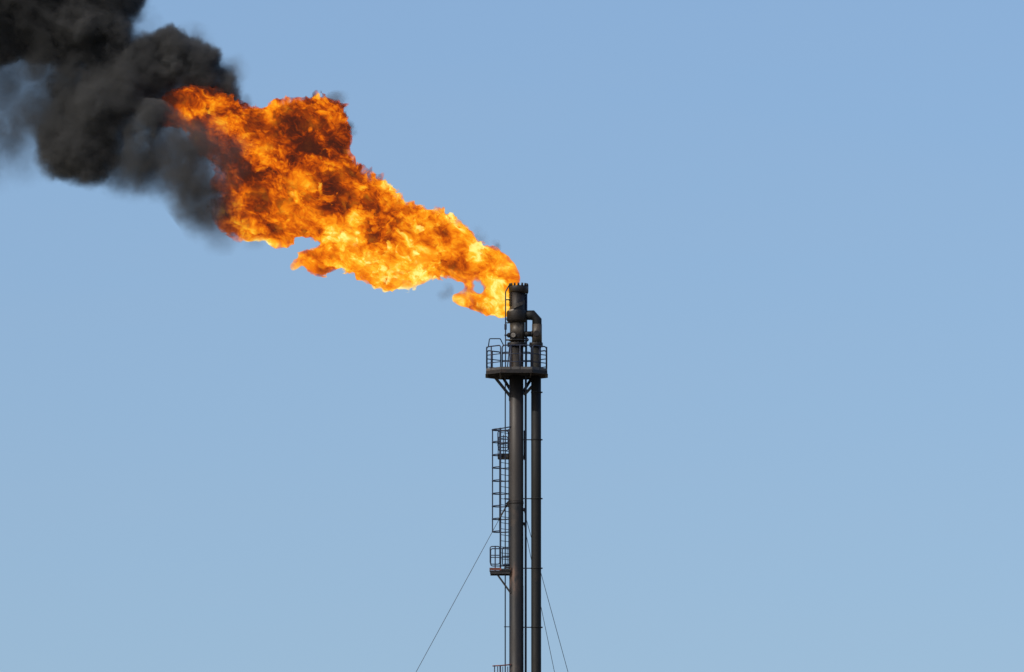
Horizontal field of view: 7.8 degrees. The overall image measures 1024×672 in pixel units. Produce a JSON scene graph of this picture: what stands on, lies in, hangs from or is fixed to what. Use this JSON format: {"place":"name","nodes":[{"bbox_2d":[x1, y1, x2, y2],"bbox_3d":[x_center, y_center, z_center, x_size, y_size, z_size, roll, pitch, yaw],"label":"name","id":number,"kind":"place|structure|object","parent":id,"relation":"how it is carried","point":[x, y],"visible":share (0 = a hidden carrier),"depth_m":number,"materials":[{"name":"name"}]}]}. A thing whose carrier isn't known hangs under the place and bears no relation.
{"place":"outdoors","nodes":[
{"label":"outdoors","id":0,"kind":"place"},
{"bbox_2d":[0,0,1023,671],"label":"sky","id":1,"kind":"structure","parent":0,"point":[259,259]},
{"label":"ground","id":2,"kind":"structure","parent":0,"visible":0},
{"bbox_2d":[485,282,547,671],"bbox_3d":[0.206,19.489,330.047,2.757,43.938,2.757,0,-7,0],"label":"flare stack","id":3,"kind":"object","parent":2,"relation":"on","point":[515,373],"visible":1,"depth_m":331.44,"materials":[{"name":"metal"}]},
{"bbox_2d":[416,505,506,671],"bbox_3d":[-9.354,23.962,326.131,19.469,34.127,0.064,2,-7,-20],"label":"guy wire","id":4,"kind":"object","parent":3,"relation":"attached to","point":[466,579],"visible":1,"depth_m":330.42,"materials":[{"name":"metal"}]},
{"bbox_2d":[524,525,554,671],"bbox_3d":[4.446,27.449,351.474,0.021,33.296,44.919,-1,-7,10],"label":"guy wire","id":5,"kind":"object","parent":3,"relation":"attached to","point":[542,614],"visible":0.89,"depth_m":336.41,"materials":[{"name":"metal"}]},
{"bbox_2d":[524,511,567,670],"bbox_3d":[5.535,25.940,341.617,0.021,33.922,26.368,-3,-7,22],"label":"guy wire","id":6,"kind":"object","parent":3,"relation":"attached to","point":[549,604],"visible":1,"depth_m":334.03,"materials":[{"name":"metal"}]}
]}

